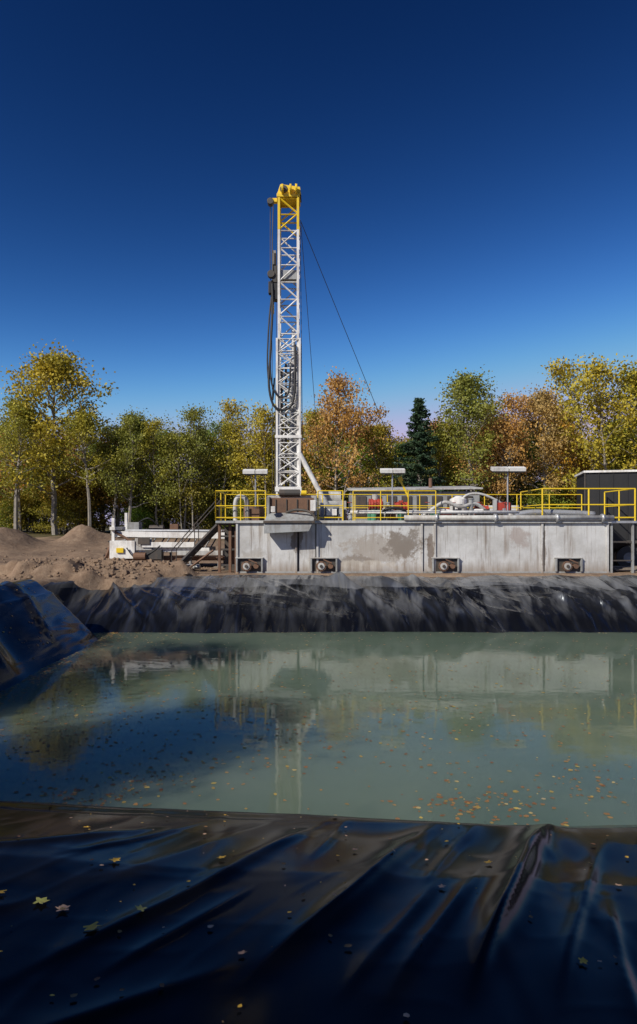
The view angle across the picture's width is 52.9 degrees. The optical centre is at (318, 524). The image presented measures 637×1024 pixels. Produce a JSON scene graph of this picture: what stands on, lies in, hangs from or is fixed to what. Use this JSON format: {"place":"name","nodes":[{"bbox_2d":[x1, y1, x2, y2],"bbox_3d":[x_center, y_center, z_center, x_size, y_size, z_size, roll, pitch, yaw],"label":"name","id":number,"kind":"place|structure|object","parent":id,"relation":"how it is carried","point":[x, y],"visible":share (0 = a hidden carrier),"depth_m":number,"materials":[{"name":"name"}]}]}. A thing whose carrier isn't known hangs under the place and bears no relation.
{"place":"outdoors","nodes":[
{"label":"outdoors","id":0,"kind":"place"},
{"bbox_2d":[0,632,636,825],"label":"water","id":1,"kind":"structure","parent":0,"point":[247,659],"depth_m":10.09,"materials":[{"name":"green liquid"}]},
{"bbox_2d":[0,632,636,825],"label":"floating leaves","id":2,"kind":"object","parent":1,"relation":"on","point":[440,796],"visible":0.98,"depth_m":8.54,"materials":[{"name":"orange plant"}]},
{"bbox_2d":[0,524,636,589],"bbox_3d":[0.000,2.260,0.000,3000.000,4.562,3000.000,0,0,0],"label":"ground","id":3,"kind":"structure","parent":0,"point":[80,540],"depth_m":23.76,"materials":[{"name":"brown soil"}]},
{"bbox_2d":[0,392,58,530],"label":"deciduous tree","id":4,"kind":"object","parent":3,"relation":"on","point":[19,489],"visible":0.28,"depth_m":60.85,"materials":[{"name":"green plant"}]},
{"bbox_2d":[0,397,71,529],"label":"deciduous tree","id":5,"kind":"object","parent":3,"relation":"on","point":[19,420],"visible":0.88,"depth_m":57.40,"materials":[{"name":"green plant"}]},
{"bbox_2d":[0,339,118,534],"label":"deciduous tree","id":6,"kind":"object","parent":3,"relation":"on","point":[52,371],"visible":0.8,"depth_m":58.81,"materials":[{"name":"yellow plant"}]},
{"bbox_2d":[38,408,125,526],"bbox_3d":[-21.050,-4.800,58.044,7.482,12.260,6.756,0,0,40],"label":"deciduous tree","id":7,"kind":"object","parent":3,"relation":"on","point":[82,424],"visible":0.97,"depth_m":57.70,"materials":[{"name":"green plant"}]},
{"bbox_2d":[87,426,146,533],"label":"deciduous tree","id":8,"kind":"object","parent":3,"relation":"on","point":[107,447],"visible":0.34,"depth_m":60.42,"materials":[{"name":"green plant"}]},
{"bbox_2d":[0,549,238,581],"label":"dirt clods","id":9,"kind":"object","parent":3,"relation":"on","point":[111,573],"visible":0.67,"depth_m":22.56,"materials":[{"name":"brown soil"}]},
{"bbox_2d":[93,405,172,521],"bbox_3d":[-17.522,-5.002,60.035,7.466,12.717,6.649,0,0,-31],"label":"deciduous tree","id":10,"kind":"object","parent":3,"relation":"on","point":[131,425],"visible":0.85,"depth_m":59.24,"materials":[{"name":"green plant"}]},
{"bbox_2d":[132,416,191,524],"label":"deciduous tree","id":11,"kind":"object","parent":3,"relation":"on","point":[155,424],"visible":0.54,"depth_m":60.12,"materials":[{"name":"green plant"}]},
{"bbox_2d":[103,513,224,567],"bbox_3d":[-6.544,0.680,27.721,5.591,2.400,2.359,0,0,0],"label":"pipe handling trailer","id":12,"kind":"object","parent":3,"relation":"on","point":[142,546],"visible":0.71,"depth_m":26.94,"materials":[{"name":"white paint"}]},
{"bbox_2d":[139,402,234,528],"bbox_3d":[-12.378,-5.119,61.017,8.859,12.778,7.242,0,0,-27],"label":"deciduous tree","id":13,"kind":"object","parent":3,"relation":"on","point":[186,440],"visible":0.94,"depth_m":59.53,"materials":[{"name":"green plant"}]},
{"bbox_2d":[187,564,200,568],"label":"ground pipes","id":14,"kind":"object","parent":3,"relation":"on","point":[197,566],"visible":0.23,"depth_m":25.36,"materials":[{"name":"grey metal"}]},
{"bbox_2d":[171,499,221,567],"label":"access stairs","id":15,"kind":"structure","parent":3,"relation":"on","point":[201,543],"depth_m":24.38,"materials":[{"name":"metal"}]},
{"bbox_2d":[192,417,256,529],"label":"deciduous tree","id":16,"kind":"object","parent":3,"relation":"on","point":[217,442],"visible":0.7,"depth_m":61.54,"materials":[{"name":"green plant"}]},
{"bbox_2d":[214,397,303,519],"bbox_3d":[-5.318,-5.414,59.892,7.197,13.623,8.956,0,0,-42],"label":"deciduous tree","id":17,"kind":"object","parent":3,"relation":"on","point":[257,436],"visible":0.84,"depth_m":59.50,"materials":[{"name":"green plant"}]},
{"bbox_2d":[256,411,311,504],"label":"deciduous tree","id":18,"kind":"object","parent":3,"relation":"on","point":[274,431],"visible":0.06,"depth_m":61.02,"materials":[{"name":"green plant"}]},
{"bbox_2d":[0,572,636,1023],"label":"pit liner","id":19,"kind":"object","parent":3,"relation":"on","point":[470,942],"visible":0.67,"depth_m":3.02,"materials":[{"name":"black plastic"}]},
{"bbox_2d":[0,584,628,1022],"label":"fallen leaves","id":20,"kind":"object","parent":19,"relation":"on","point":[94,926],"visible":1,"depth_m":2.76,"materials":[{"name":"yellow plant"}]},
{"bbox_2d":[0,398,636,534],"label":"distant trees","id":21,"kind":"object","parent":3,"relation":"on","point":[72,506],"visible":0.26,"depth_m":64.10,"materials":[{"name":"green plant"}]},
{"bbox_2d":[287,401,350,504],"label":"deciduous tree","id":22,"kind":"object","parent":3,"relation":"on","point":[309,414],"visible":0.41,"depth_m":60.07,"materials":[{"name":"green plant"}]},
{"bbox_2d":[288,366,391,500],"bbox_3d":[1.168,-6.623,58.362,10.564,16.135,8.637,0,0,30],"label":"deciduous tree","id":23,"kind":"object","parent":3,"relation":"on","point":[349,416],"visible":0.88,"depth_m":58.20,"materials":[{"name":"orange plant"}]},
{"bbox_2d":[353,425,401,487],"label":"deciduous tree","id":24,"kind":"object","parent":3,"relation":"on","point":[384,456],"visible":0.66,"depth_m":60.35,"materials":[{"name":"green plant"}]},
{"bbox_2d":[393,397,445,490],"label":"pine tree","id":25,"kind":"object","parent":3,"relation":"on","point":[415,447],"visible":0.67,"depth_m":58.06,"materials":[{"name":"green plant"}]},
{"bbox_2d":[215,476,636,572],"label":"mud tank","id":26,"kind":"object","parent":3,"relation":"on","point":[289,534],"visible":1,"depth_m":24.00,"materials":[{"name":"metal"}]},
{"bbox_2d":[243,469,267,508],"bbox_3d":[-2.430,-1.126,24.630,0.940,2.033,0.341,0,0,0],"label":"flood light","id":27,"kind":"object","parent":26,"relation":"on","point":[250,472],"visible":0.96,"depth_m":24.49,"materials":[{"name":"metal"}]},
{"bbox_2d":[380,468,404,519],"bbox_3d":[2.850,-1.141,24.630,0.940,2.063,0.341,0,0,0],"label":"flood light","id":28,"kind":"object","parent":26,"relation":"on","point":[397,471],"visible":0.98,"depth_m":24.49,"materials":[{"name":"metal"}]},
{"bbox_2d":[267,183,518,519],"bbox_3d":[3.163,-6.520,36.067,10.875,16.800,17.884,0,0,0],"label":"drilling rig","id":29,"kind":"object","parent":26,"relation":"on","point":[289,196],"visible":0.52,"depth_m":27.57,"materials":[{"name":"white paint"}]},
{"bbox_2d":[490,466,525,510],"bbox_3d":[7.300,-1.176,24.630,1.287,2.133,0.341,0,0,0],"label":"flood light","id":30,"kind":"object","parent":26,"relation":"on","point":[506,469],"visible":1,"depth_m":24.52,"materials":[{"name":"metal"}]},
{"bbox_2d":[414,421,466,490],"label":"deciduous tree","id":31,"kind":"object","parent":3,"relation":"on","point":[440,459],"visible":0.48,"depth_m":60.92,"materials":[{"name":"green plant"}]},
{"bbox_2d":[427,364,514,490],"bbox_3d":[14.114,-6.654,60.358,8.996,16.181,10.202,0,0,41],"label":"deciduous tree","id":32,"kind":"object","parent":3,"relation":"on","point":[465,391],"visible":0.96,"depth_m":58.75,"materials":[{"name":"green plant"}]},
{"bbox_2d":[450,388,538,504],"bbox_3d":[16.908,-5.784,60.823,7.652,14.294,9.359,0,0,21],"label":"deciduous tree","id":33,"kind":"object","parent":3,"relation":"on","point":[507,428],"visible":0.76,"depth_m":59.23,"materials":[{"name":"orange plant"}]},
{"bbox_2d":[505,377,583,504],"bbox_3d":[21.500,-6.225,60.898,8.412,15.171,7.492,0,0,-1],"label":"deciduous tree","id":34,"kind":"object","parent":3,"relation":"on","point":[543,408],"visible":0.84,"depth_m":60.31,"materials":[{"name":"orange plant"}]},
{"bbox_2d":[540,353,636,500],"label":"deciduous tree","id":35,"kind":"object","parent":3,"relation":"on","point":[595,373],"visible":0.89,"depth_m":58.07,"materials":[{"name":"yellow plant"}]},
{"bbox_2d":[574,470,636,567],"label":"box trailer","id":36,"kind":"object","parent":3,"relation":"on","point":[609,479],"visible":0.59,"depth_m":26.64,"materials":[{"name":"black paint"}]},
{"bbox_2d":[588,355,636,469],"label":"deciduous tree","id":37,"kind":"object","parent":3,"relation":"on","point":[625,446],"visible":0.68,"depth_m":57.71,"materials":[{"name":"yellow plant"}]},
{"bbox_2d":[595,378,636,469],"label":"deciduous tree","id":38,"kind":"object","parent":3,"relation":"on","point":[620,446],"visible":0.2,"depth_m":59.44,"materials":[{"name":"yellow plant"}]},
{"bbox_2d":[0,0,636,524],"label":"sky","id":39,"kind":"structure","parent":0,"point":[465,171],"materials":[{"name":"blue"}]},
{"bbox_2d":[609,566,636,571],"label":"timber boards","id":40,"kind":"object","parent":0,"point":[628,568],"visible":0.62,"depth_m":24.70,"materials":[{"name":"brown wood"}]}
]}

